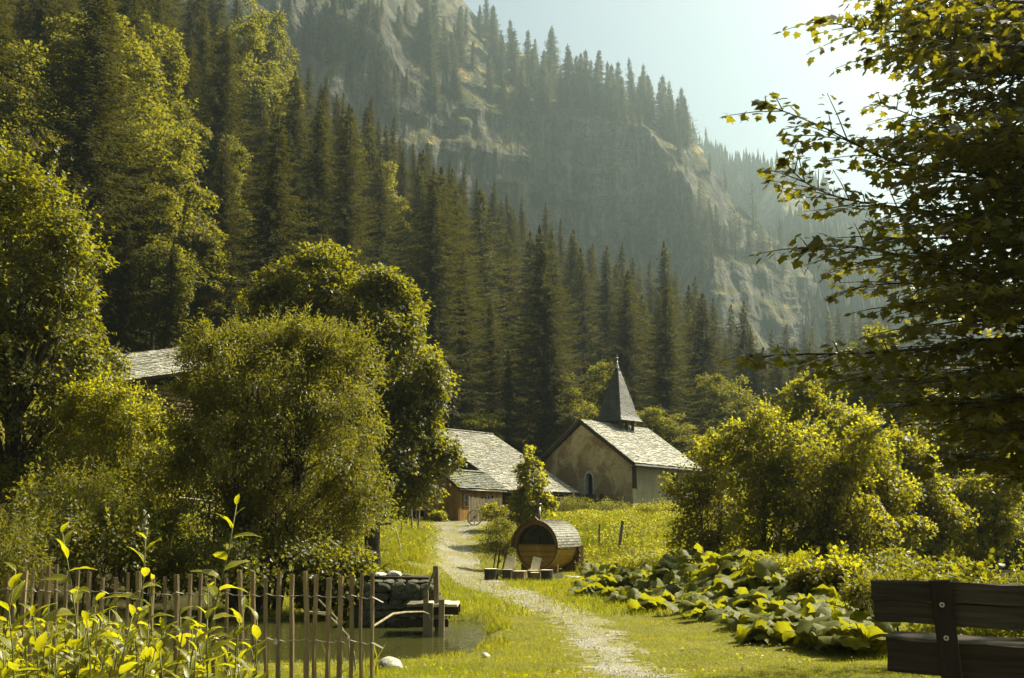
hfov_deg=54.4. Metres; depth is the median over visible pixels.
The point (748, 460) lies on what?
maple sapling
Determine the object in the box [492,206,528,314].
spruce tree
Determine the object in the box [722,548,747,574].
butterbur plant
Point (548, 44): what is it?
conifer tree
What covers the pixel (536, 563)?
log chair
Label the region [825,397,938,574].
maple sapling
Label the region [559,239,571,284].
spruce tree
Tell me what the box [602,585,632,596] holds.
butterbur plant
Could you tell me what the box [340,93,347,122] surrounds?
spruce tree
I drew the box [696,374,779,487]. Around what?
broadleaf tree
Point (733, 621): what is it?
butterbur plant
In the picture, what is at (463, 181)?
spruce tree
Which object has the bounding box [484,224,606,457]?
spruce tree
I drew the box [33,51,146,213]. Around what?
broadleaf tree
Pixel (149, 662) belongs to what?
leafy shoot
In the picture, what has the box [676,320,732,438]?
spruce tree
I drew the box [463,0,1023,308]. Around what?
sky
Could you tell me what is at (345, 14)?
conifer tree
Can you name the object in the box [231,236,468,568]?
maple tree
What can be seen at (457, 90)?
conifer tree
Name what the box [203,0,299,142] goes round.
broadleaf tree
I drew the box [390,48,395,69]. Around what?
conifer tree
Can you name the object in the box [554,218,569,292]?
spruce tree
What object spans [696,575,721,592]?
butterbur plant
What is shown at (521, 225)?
spruce tree
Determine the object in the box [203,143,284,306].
spruce tree
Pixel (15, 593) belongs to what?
leafy shoot
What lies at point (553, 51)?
conifer tree
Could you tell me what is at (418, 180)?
spruce tree
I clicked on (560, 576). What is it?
plank offcut
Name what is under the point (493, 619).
pond edge grass
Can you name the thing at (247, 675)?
leafy shoot
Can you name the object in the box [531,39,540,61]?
conifer tree
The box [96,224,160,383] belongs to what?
spruce tree
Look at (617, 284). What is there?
spruce tree
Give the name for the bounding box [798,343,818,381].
spruce tree
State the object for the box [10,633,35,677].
leafy shoot
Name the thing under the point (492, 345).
spruce tree
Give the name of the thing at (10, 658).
leafy shoot
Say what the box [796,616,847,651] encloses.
butterbur plant
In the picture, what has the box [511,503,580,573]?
barrel sauna
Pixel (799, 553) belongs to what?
butterbur plant
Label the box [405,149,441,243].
spruce tree
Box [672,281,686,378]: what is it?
spruce tree
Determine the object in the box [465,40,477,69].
conifer tree
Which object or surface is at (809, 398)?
maple sapling
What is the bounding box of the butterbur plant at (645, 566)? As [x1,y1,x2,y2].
[627,563,653,592]
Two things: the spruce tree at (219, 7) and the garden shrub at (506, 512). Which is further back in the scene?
the spruce tree at (219, 7)
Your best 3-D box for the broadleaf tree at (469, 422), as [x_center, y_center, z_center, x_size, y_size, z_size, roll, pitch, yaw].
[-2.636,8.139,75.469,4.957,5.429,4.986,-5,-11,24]
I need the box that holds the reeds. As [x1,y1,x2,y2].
[322,644,384,677]
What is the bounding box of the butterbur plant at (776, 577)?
[768,565,802,586]
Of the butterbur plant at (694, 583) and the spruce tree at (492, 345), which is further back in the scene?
the spruce tree at (492, 345)
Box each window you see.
[463,493,471,506]
[485,494,493,498]
[519,525,554,544]
[582,471,594,495]
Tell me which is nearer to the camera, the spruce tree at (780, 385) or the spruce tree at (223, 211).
the spruce tree at (223, 211)
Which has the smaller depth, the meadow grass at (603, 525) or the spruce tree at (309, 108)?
the meadow grass at (603, 525)
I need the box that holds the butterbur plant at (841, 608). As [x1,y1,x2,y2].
[808,596,869,618]
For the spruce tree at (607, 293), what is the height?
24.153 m
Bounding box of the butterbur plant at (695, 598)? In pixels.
[690,595,713,614]
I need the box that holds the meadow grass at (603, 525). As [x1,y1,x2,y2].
[542,507,705,573]
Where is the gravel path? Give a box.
[406,520,692,677]
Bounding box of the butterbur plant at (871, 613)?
[856,601,873,619]
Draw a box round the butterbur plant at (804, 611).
[769,602,825,619]
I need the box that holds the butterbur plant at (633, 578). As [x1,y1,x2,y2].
[629,569,673,588]
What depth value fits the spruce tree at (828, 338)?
238.96 m
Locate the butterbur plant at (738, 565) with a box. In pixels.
[732,553,784,569]
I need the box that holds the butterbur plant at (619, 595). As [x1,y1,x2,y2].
[602,587,640,604]
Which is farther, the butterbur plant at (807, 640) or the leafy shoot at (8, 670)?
the butterbur plant at (807, 640)
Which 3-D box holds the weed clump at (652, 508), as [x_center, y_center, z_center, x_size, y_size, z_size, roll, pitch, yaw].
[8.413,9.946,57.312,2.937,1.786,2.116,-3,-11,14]
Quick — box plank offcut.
[554,574,562,579]
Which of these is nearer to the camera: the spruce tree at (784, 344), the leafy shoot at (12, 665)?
the leafy shoot at (12, 665)
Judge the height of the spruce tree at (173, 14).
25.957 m
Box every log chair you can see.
[502,555,515,579]
[528,556,541,577]
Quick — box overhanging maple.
[715,0,1023,491]
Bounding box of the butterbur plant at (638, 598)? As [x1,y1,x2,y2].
[635,594,680,609]
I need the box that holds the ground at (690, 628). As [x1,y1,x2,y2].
[0,0,1023,677]
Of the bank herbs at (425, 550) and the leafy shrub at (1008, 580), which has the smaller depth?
the leafy shrub at (1008, 580)
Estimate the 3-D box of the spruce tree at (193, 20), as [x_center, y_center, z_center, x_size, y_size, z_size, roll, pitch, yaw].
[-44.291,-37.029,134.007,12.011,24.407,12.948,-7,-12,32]
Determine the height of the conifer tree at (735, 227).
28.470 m
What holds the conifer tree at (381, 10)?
on the mountain at (582, 179)
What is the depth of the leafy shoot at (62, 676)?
4.07 m
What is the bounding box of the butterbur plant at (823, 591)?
[787,584,840,600]
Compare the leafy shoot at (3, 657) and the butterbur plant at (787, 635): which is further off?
the butterbur plant at (787, 635)
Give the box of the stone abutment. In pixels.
[362,579,433,625]
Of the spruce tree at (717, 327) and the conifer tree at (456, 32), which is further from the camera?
the conifer tree at (456, 32)
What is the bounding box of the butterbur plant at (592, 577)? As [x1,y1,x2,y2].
[589,574,596,580]
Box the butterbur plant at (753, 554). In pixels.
[742,550,768,568]
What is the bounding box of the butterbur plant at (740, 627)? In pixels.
[737,624,795,633]
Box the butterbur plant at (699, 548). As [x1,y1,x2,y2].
[692,543,705,568]
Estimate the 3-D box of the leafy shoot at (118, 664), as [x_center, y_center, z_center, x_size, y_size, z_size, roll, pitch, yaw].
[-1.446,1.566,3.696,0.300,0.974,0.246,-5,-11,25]
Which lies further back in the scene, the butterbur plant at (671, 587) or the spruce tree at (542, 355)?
the spruce tree at (542, 355)
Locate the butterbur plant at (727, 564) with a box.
[702,559,732,580]
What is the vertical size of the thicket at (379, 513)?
5.254 m
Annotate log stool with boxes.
[484,568,497,579]
[512,571,526,580]
[530,572,539,580]
[541,569,552,580]
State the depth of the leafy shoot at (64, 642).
4.08 m
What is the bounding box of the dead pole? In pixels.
[417,508,419,529]
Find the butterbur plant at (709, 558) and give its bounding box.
[701,548,759,574]
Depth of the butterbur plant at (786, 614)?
15.32 m
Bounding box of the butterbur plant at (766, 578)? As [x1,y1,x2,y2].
[758,569,793,592]
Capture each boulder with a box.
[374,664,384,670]
[378,656,402,669]
[481,653,489,657]
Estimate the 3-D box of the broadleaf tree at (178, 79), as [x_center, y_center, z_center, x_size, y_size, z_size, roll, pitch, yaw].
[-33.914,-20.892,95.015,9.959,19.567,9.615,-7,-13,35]
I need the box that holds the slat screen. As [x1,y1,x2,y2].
[468,496,500,521]
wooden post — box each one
[598,524,599,548]
[618,521,623,549]
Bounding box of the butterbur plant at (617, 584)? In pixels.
[598,575,629,587]
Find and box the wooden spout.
[377,523,400,551]
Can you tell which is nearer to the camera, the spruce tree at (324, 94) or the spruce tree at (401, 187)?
the spruce tree at (324, 94)
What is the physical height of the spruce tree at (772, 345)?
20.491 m
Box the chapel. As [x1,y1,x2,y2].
[539,357,700,508]
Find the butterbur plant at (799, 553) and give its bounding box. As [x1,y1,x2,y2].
[780,550,806,571]
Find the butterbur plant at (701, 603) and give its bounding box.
[682,595,740,610]
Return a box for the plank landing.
[395,566,460,636]
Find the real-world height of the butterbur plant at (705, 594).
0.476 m
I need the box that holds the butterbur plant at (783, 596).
[766,591,807,611]
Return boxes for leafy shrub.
[739,542,819,584]
[781,540,871,599]
[833,543,940,630]
[909,547,1020,582]
[961,548,1023,631]
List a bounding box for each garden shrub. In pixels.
[426,508,449,521]
[477,501,503,525]
[493,504,514,529]
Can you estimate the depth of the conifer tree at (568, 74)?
491.49 m
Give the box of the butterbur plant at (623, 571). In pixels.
[609,568,641,588]
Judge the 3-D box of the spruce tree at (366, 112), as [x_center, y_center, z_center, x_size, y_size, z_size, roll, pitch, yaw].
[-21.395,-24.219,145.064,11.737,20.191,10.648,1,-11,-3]
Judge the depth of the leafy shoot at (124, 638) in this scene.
4.43 m
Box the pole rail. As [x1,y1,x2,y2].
[167,496,214,568]
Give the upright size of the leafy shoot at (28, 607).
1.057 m
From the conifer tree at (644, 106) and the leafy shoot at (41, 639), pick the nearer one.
the leafy shoot at (41, 639)
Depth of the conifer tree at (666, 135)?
484.79 m
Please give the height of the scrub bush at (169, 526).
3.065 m
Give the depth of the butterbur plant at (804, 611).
15.54 m
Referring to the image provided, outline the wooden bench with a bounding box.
[871,579,1023,677]
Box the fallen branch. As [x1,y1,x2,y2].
[374,611,429,626]
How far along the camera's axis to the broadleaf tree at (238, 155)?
83.57 m
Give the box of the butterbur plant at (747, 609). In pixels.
[712,602,757,622]
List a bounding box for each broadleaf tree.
[0,39,77,208]
[5,11,94,122]
[32,9,193,189]
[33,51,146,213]
[92,90,202,249]
[98,118,226,311]
[104,182,204,349]
[121,6,208,172]
[134,224,239,326]
[144,22,212,151]
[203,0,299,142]
[203,134,257,308]
[243,9,304,110]
[323,137,373,199]
[358,159,410,252]
[372,195,420,286]
[459,411,505,438]
[523,372,598,455]
[555,390,600,434]
[579,359,636,426]
[622,405,685,446]
[656,413,718,483]
[681,371,732,482]
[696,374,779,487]
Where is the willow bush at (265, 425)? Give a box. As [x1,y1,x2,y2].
[140,300,404,611]
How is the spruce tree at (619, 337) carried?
on the ground at (690, 628)
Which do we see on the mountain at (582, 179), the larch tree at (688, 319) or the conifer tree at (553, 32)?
the conifer tree at (553, 32)
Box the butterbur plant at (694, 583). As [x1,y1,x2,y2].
[684,573,713,592]
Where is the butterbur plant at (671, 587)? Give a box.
[644,578,683,592]
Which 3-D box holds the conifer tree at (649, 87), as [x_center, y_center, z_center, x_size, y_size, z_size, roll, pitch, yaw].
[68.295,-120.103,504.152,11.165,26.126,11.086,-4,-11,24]
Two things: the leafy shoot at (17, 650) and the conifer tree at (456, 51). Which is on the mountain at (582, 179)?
the conifer tree at (456, 51)
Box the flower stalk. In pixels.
[137,510,149,663]
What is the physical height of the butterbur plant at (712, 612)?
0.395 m
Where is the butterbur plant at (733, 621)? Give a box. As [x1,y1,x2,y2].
[728,609,770,631]
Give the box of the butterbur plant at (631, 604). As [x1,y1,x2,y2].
[625,593,665,612]
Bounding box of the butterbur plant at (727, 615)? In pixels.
[722,609,776,621]
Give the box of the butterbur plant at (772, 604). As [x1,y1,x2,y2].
[757,598,792,611]
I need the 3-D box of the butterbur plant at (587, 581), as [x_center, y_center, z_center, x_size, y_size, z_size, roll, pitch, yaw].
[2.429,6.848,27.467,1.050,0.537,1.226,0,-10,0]
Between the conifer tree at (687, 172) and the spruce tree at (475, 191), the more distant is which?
the conifer tree at (687, 172)
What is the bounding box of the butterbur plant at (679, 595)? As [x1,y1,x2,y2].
[661,589,685,603]
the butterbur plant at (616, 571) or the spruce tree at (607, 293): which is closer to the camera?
the butterbur plant at (616, 571)
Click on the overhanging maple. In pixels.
(961, 48)
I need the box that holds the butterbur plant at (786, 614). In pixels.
[759,610,794,641]
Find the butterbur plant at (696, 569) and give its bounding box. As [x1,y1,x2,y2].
[674,563,709,586]
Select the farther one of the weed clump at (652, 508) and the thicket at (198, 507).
the weed clump at (652, 508)
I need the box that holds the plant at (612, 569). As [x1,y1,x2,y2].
[584,561,617,575]
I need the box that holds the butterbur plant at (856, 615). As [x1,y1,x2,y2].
[812,608,868,627]
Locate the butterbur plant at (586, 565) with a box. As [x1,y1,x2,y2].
[577,562,611,573]
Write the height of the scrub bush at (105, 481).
3.878 m
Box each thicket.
[55,422,203,524]
[120,520,378,614]
[137,416,287,558]
[213,447,403,572]
[285,545,384,616]
[772,547,994,600]
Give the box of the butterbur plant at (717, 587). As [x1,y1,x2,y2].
[683,582,721,598]
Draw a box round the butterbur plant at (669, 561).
[652,554,690,592]
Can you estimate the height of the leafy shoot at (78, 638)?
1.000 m
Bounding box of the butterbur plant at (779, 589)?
[765,581,792,598]
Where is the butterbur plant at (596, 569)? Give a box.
[591,562,616,574]
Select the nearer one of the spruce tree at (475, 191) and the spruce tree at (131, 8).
the spruce tree at (131, 8)
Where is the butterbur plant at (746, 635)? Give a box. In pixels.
[735,617,780,643]
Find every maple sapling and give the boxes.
[505,444,559,527]
[656,418,776,557]
[707,390,833,561]
[766,407,915,572]
[768,362,866,537]
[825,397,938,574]
[879,414,978,569]
[943,453,1023,570]
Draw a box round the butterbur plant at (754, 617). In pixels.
[743,611,777,621]
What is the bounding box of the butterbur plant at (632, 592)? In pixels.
[626,587,664,599]
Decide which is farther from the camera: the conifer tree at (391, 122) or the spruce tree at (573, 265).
the conifer tree at (391, 122)
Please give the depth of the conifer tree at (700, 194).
462.58 m
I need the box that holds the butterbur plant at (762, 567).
[736,557,783,593]
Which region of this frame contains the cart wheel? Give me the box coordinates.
[467,509,482,524]
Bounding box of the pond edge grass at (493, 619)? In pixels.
[146,608,513,663]
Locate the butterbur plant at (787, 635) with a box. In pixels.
[782,613,825,645]
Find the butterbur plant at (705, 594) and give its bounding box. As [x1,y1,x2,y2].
[683,591,707,597]
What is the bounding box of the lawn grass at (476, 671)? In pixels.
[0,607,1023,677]
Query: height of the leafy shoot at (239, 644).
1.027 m
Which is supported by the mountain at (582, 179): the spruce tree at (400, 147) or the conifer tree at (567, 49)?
the conifer tree at (567, 49)
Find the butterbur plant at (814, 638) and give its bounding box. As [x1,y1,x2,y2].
[800,620,887,653]
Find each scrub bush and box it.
[0,456,115,604]
[0,494,72,626]
[13,415,126,575]
[24,440,152,597]
[43,483,179,616]
[101,483,190,612]
[112,503,209,599]
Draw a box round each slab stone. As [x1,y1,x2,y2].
[375,572,386,577]
[387,570,401,575]
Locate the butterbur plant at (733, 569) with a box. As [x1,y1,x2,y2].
[731,555,744,572]
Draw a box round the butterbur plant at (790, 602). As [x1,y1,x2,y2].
[784,597,834,604]
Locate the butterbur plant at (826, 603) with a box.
[791,598,842,610]
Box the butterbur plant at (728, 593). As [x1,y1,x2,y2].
[693,589,739,597]
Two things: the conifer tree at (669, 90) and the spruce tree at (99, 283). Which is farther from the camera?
the conifer tree at (669, 90)
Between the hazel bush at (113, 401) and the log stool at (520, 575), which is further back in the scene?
the log stool at (520, 575)
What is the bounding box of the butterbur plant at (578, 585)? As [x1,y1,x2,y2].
[570,581,581,588]
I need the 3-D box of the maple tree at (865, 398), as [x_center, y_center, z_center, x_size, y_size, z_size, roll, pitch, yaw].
[16.687,4.571,43.710,10.723,11.011,5.448,0,-10,0]
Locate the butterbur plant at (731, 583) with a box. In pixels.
[716,570,767,591]
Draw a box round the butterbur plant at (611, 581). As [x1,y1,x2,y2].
[594,574,634,586]
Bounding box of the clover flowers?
[137,615,894,677]
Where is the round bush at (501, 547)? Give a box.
[476,515,521,568]
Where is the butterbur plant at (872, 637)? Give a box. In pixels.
[834,617,900,654]
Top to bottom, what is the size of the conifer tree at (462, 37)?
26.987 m
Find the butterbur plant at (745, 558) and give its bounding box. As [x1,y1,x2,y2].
[738,554,762,570]
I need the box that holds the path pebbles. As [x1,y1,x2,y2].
[456,577,673,677]
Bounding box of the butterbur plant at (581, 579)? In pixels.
[570,576,587,585]
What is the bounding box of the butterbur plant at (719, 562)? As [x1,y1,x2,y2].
[716,555,739,575]
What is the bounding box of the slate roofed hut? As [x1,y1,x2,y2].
[39,334,203,539]
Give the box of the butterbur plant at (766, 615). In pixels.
[744,611,774,624]
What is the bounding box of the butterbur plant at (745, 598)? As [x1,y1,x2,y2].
[726,586,772,608]
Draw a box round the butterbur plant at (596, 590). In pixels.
[568,583,604,596]
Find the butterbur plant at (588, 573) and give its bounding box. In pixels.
[581,569,605,578]
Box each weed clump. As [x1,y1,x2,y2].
[554,494,597,514]
[589,497,634,512]
[631,497,681,513]
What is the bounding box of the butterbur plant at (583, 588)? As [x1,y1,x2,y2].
[574,582,608,596]
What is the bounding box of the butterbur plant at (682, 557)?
[675,549,703,576]
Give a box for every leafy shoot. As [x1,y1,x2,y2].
[0,562,42,677]
[0,601,29,677]
[0,604,29,676]
[0,620,40,677]
[0,627,28,674]
[0,635,19,677]
[0,648,17,677]
[6,603,55,677]
[10,603,37,677]
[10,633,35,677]
[11,603,39,677]
[16,604,36,677]
[22,606,61,675]
[27,608,72,677]
[30,617,70,677]
[33,618,47,673]
[34,522,113,677]
[36,640,67,674]
[36,642,60,677]
[37,658,54,676]
[38,628,56,677]
[40,645,75,677]
[43,628,80,677]
[47,610,96,675]
[48,613,91,673]
[48,660,75,677]
[53,617,79,677]
[53,643,63,675]
[54,638,67,677]
[58,591,120,677]
[62,606,115,669]
[63,618,97,677]
[64,619,100,677]
[71,610,112,677]
[73,597,119,668]
[78,636,108,669]
[79,618,117,677]
[80,643,105,677]
[86,612,106,663]
[88,636,119,674]
[91,614,104,663]
[92,641,111,674]
[96,636,111,674]
[100,644,134,677]
[101,627,142,677]
[103,532,168,661]
[103,621,126,667]
[105,609,139,676]
[107,604,138,677]
[107,630,141,674]
[113,634,141,672]
[116,614,154,677]
[120,609,145,677]
[124,620,150,673]
[128,635,150,673]
[133,574,180,677]
[134,639,151,677]
[139,612,159,677]
[139,645,167,677]
[141,621,177,674]
[142,648,175,677]
[143,617,180,677]
[149,641,174,677]
[157,633,180,677]
[163,651,194,677]
[164,616,197,673]
[169,606,193,677]
[171,582,226,677]
[172,494,260,674]
[174,626,196,649]
[175,616,216,677]
[178,607,234,676]
[180,628,207,675]
[182,635,222,677]
[182,640,217,677]
[204,654,225,677]
[210,595,250,677]
[210,608,245,677]
[216,630,233,677]
[219,650,240,677]
[227,653,233,677]
[229,641,246,677]
[230,605,271,676]
[231,645,254,677]
[233,656,268,677]
[236,642,265,677]
[238,656,246,677]
[239,651,263,677]
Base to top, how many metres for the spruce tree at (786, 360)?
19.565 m
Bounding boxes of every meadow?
[0,599,228,677]
[353,525,428,573]
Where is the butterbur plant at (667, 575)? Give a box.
[655,567,687,594]
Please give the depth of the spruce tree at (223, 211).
79.45 m
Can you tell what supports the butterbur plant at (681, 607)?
on the ground at (690, 628)
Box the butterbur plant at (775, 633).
[753,615,813,645]
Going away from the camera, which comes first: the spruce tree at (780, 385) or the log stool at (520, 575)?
the log stool at (520, 575)
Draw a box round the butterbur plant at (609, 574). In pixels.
[597,573,631,585]
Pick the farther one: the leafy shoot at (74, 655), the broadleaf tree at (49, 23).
the broadleaf tree at (49, 23)
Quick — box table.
[517,570,540,571]
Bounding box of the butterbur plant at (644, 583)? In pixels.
[636,563,684,587]
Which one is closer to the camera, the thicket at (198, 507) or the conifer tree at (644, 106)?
the thicket at (198, 507)
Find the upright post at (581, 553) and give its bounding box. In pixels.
[580,545,583,575]
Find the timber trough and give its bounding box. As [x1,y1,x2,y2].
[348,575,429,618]
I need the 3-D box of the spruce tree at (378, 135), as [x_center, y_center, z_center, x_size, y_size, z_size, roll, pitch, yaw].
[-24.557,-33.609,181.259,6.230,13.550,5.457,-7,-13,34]
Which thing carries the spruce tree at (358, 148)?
on the ground at (690, 628)
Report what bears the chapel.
on the ground at (690, 628)
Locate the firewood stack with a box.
[562,546,579,570]
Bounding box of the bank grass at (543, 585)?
[203,497,794,617]
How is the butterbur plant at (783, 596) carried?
on the ground at (690, 628)
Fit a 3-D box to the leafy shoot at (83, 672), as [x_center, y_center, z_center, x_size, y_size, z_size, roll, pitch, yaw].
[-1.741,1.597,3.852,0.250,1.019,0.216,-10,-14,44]
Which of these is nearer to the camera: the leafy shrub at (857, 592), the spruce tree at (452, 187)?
the leafy shrub at (857, 592)
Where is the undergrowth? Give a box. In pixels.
[893,622,1023,637]
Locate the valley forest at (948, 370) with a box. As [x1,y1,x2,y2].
[736,353,1022,456]
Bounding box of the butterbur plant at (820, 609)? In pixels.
[779,602,852,619]
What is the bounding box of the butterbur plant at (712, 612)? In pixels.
[682,602,727,621]
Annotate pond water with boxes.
[154,619,489,663]
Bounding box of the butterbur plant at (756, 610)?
[741,605,764,615]
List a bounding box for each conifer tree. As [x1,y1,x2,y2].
[285,0,296,25]
[324,41,339,86]
[342,4,350,32]
[361,0,374,26]
[361,1,373,26]
[370,0,380,20]
[370,0,384,34]
[378,0,384,17]
[384,63,397,104]
[387,107,397,127]
[388,88,402,116]
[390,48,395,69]
[390,67,404,98]
[393,6,404,40]
[395,110,404,131]
[398,10,405,38]
[401,0,412,23]
[402,68,413,95]
[411,13,423,46]
[413,5,439,59]
[414,0,445,56]
[418,21,441,76]
[429,0,450,60]
[429,76,445,111]
[431,67,441,89]
[439,17,454,60]
[439,74,446,92]
[442,43,454,73]
[446,33,461,69]
[447,63,464,96]
[448,31,461,63]
[451,7,468,41]
[451,71,462,98]
[452,40,464,70]
[454,17,470,62]
[454,19,465,61]
[462,7,471,43]
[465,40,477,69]
[472,12,483,39]
[476,5,482,22]
[479,0,490,33]
[480,52,498,96]
[482,5,510,49]
[483,15,506,63]
[493,54,504,78]
[496,37,507,69]
[498,30,506,57]
[500,80,510,107]
[501,29,527,78]
[504,19,520,58]
[507,31,518,61]
[508,52,519,85]
[513,58,532,97]
[514,66,530,103]
[517,30,539,81]
[526,48,539,89]
[528,51,560,111]
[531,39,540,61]
[534,63,554,100]
[540,30,558,68]
[541,27,562,71]
[544,33,562,86]
[547,53,557,91]
[548,44,579,96]
[548,73,556,97]
[551,78,566,106]
[554,68,563,94]
[555,50,580,106]
[572,56,584,103]
[574,57,587,104]
[578,49,593,99]
[579,60,597,106]
[580,58,605,110]
[589,50,604,104]
[594,61,623,117]
[598,64,630,112]
[611,76,638,117]
[614,63,629,108]
[624,57,636,102]
[626,70,636,109]
[627,76,653,113]
[629,74,655,119]
[636,64,657,109]
[637,70,652,110]
[642,97,651,121]
[646,79,655,121]
[646,80,674,130]
[649,84,657,122]
[652,75,675,128]
[662,116,670,140]
[666,81,675,121]
[669,87,696,134]
[669,106,681,142]
[670,97,695,142]
[674,134,687,164]
[680,96,702,146]
[683,154,688,178]
[686,194,703,253]
[695,180,703,212]
[696,207,714,260]
[697,189,704,226]
[703,199,719,236]
[706,153,711,170]
[706,241,719,271]
[713,203,723,239]
[719,223,730,254]
[722,226,732,255]
[723,164,730,192]
[725,206,739,256]
[728,207,745,260]
[734,214,744,238]
[743,223,758,254]
[747,179,755,219]
[750,211,755,228]
[752,206,758,231]
[752,220,764,261]
[756,225,766,260]
[757,226,773,259]
[765,226,772,246]
[770,228,780,266]
[775,219,787,248]
[776,246,790,275]
[784,237,791,259]
[800,243,806,271]
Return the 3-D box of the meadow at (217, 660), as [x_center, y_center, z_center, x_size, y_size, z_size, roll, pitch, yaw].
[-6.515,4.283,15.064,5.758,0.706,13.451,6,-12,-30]
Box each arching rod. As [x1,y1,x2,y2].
[302,611,356,672]
[309,613,342,662]
[318,599,349,657]
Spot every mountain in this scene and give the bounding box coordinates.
[179,0,817,372]
[697,145,994,375]
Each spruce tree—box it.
[0,0,95,295]
[0,0,204,347]
[0,7,44,229]
[2,0,76,134]
[5,0,35,51]
[5,0,152,273]
[10,0,54,35]
[31,0,81,58]
[34,0,83,39]
[47,0,207,213]
[64,241,113,351]
[89,164,135,318]
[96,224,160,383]
[117,192,153,310]
[125,240,204,395]
[131,1,185,34]
[136,0,203,176]
[138,0,194,114]
[166,0,187,46]
[169,0,223,132]
[174,0,200,47]
[174,31,211,202]
[178,113,327,414]
[180,9,237,187]
[180,25,293,235]
[185,0,216,39]
[186,139,257,332]
[186,246,209,316]
[191,18,240,168]
[203,0,226,35]
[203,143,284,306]
[205,0,238,59]
[206,257,243,334]
[208,9,238,93]
[228,0,259,95]
[234,78,278,211]
[245,101,282,227]
[247,70,359,271]
[249,99,375,307]
[275,100,297,165]
[289,44,312,126]
[295,85,336,209]
[297,66,319,137]
[299,107,408,274]
[303,108,375,309]
[306,103,397,318]
[307,229,376,382]
[312,82,324,110]
[314,76,334,141]
[325,95,349,182]
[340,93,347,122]
[347,298,402,394]
[352,107,398,205]
[355,150,415,291]
[356,96,382,157]
[356,117,394,267]
[374,119,385,168]
[377,125,409,200]
[384,116,407,187]
[384,166,517,398]
[386,167,519,428]
[391,142,411,192]
[393,149,416,233]
[397,138,411,191]
[399,164,446,306]
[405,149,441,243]
[406,142,419,196]
[420,141,436,189]
[426,187,509,370]
[441,251,504,433]
[443,157,451,187]
[443,168,474,318]
[445,187,524,369]
[446,172,462,216]
[456,180,489,273]
[460,164,474,218]
[467,296,520,440]
[468,177,486,235]
[477,190,507,245]
[478,181,502,245]
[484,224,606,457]
[486,230,571,398]
[488,234,522,339]
[489,198,520,273]
[489,214,523,291]
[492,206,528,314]
[494,268,577,454]
[495,350,533,453]
[503,192,515,237]
[508,209,531,272]
[511,311,539,445]
[515,197,533,263]
[518,211,531,266]
[534,233,597,401]
[535,203,555,278]
[545,223,569,312]
[550,324,580,389]
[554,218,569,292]
[555,230,599,380]
[557,274,599,372]
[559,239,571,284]
[560,230,586,321]
[560,248,615,391]
[569,245,636,391]
[577,275,609,364]
[583,247,602,324]
[587,243,600,321]
[587,269,675,423]
[587,272,657,425]
[599,242,639,339]
[603,263,641,356]
[604,303,636,387]
[621,294,679,425]
[625,257,651,335]
[632,280,712,463]
[633,290,648,381]
[635,268,644,300]
[641,241,691,405]
[641,260,658,355]
[648,286,687,422]
[669,292,762,477]
[672,272,684,351]
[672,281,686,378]
[676,285,728,407]
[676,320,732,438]
[684,277,708,338]
[706,299,733,411]
[716,338,737,407]
[720,300,761,440]
[721,304,737,409]
[729,326,741,378]
[732,339,759,407]
[732,347,781,422]
[737,326,768,419]
[750,348,779,460]
[751,371,779,475]
[753,352,794,479]
[761,329,786,390]
[768,343,788,386]
[778,365,798,459]
[779,324,794,377]
[783,342,796,380]
[783,343,803,385]
[796,326,819,381]
[798,342,819,384]
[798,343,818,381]
[799,355,815,384]
[806,351,847,445]
[808,322,823,373]
[817,349,842,412]
[819,310,842,369]
[832,307,850,366]
[846,312,864,369]
[853,318,866,367]
[858,310,877,367]
[881,303,903,348]
[899,319,909,352]
[903,340,924,370]
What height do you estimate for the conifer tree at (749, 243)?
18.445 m
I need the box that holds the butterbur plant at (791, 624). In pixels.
[769,616,798,627]
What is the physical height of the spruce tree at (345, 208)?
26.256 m
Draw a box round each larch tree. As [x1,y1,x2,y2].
[646,287,686,419]
[646,345,690,437]
[677,304,696,420]
[694,347,718,466]
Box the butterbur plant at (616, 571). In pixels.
[600,568,619,575]
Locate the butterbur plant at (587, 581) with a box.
[582,578,608,585]
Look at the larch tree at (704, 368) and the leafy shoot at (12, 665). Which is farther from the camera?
the larch tree at (704, 368)
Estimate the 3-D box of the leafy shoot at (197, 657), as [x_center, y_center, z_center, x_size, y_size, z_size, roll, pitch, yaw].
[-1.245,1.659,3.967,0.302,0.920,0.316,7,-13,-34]
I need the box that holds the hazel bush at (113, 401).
[42,355,194,585]
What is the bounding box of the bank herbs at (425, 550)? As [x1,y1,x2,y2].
[343,515,442,577]
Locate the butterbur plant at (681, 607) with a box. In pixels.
[660,597,691,614]
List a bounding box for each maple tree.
[0,125,137,556]
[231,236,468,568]
[773,321,960,557]
[859,358,1023,568]
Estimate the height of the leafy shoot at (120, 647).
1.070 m
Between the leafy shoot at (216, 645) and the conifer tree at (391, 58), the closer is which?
the leafy shoot at (216, 645)
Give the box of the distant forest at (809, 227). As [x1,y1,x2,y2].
[688,122,1023,369]
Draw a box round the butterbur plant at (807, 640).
[803,619,874,650]
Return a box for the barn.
[377,428,603,520]
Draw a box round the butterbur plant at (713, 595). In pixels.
[692,591,738,599]
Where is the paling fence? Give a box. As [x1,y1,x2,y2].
[0,564,383,677]
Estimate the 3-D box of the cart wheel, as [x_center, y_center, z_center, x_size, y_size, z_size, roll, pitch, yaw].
[-1.986,9.569,53.451,0.900,0.869,0.277,4,-11,-20]
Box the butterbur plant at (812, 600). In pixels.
[798,593,862,609]

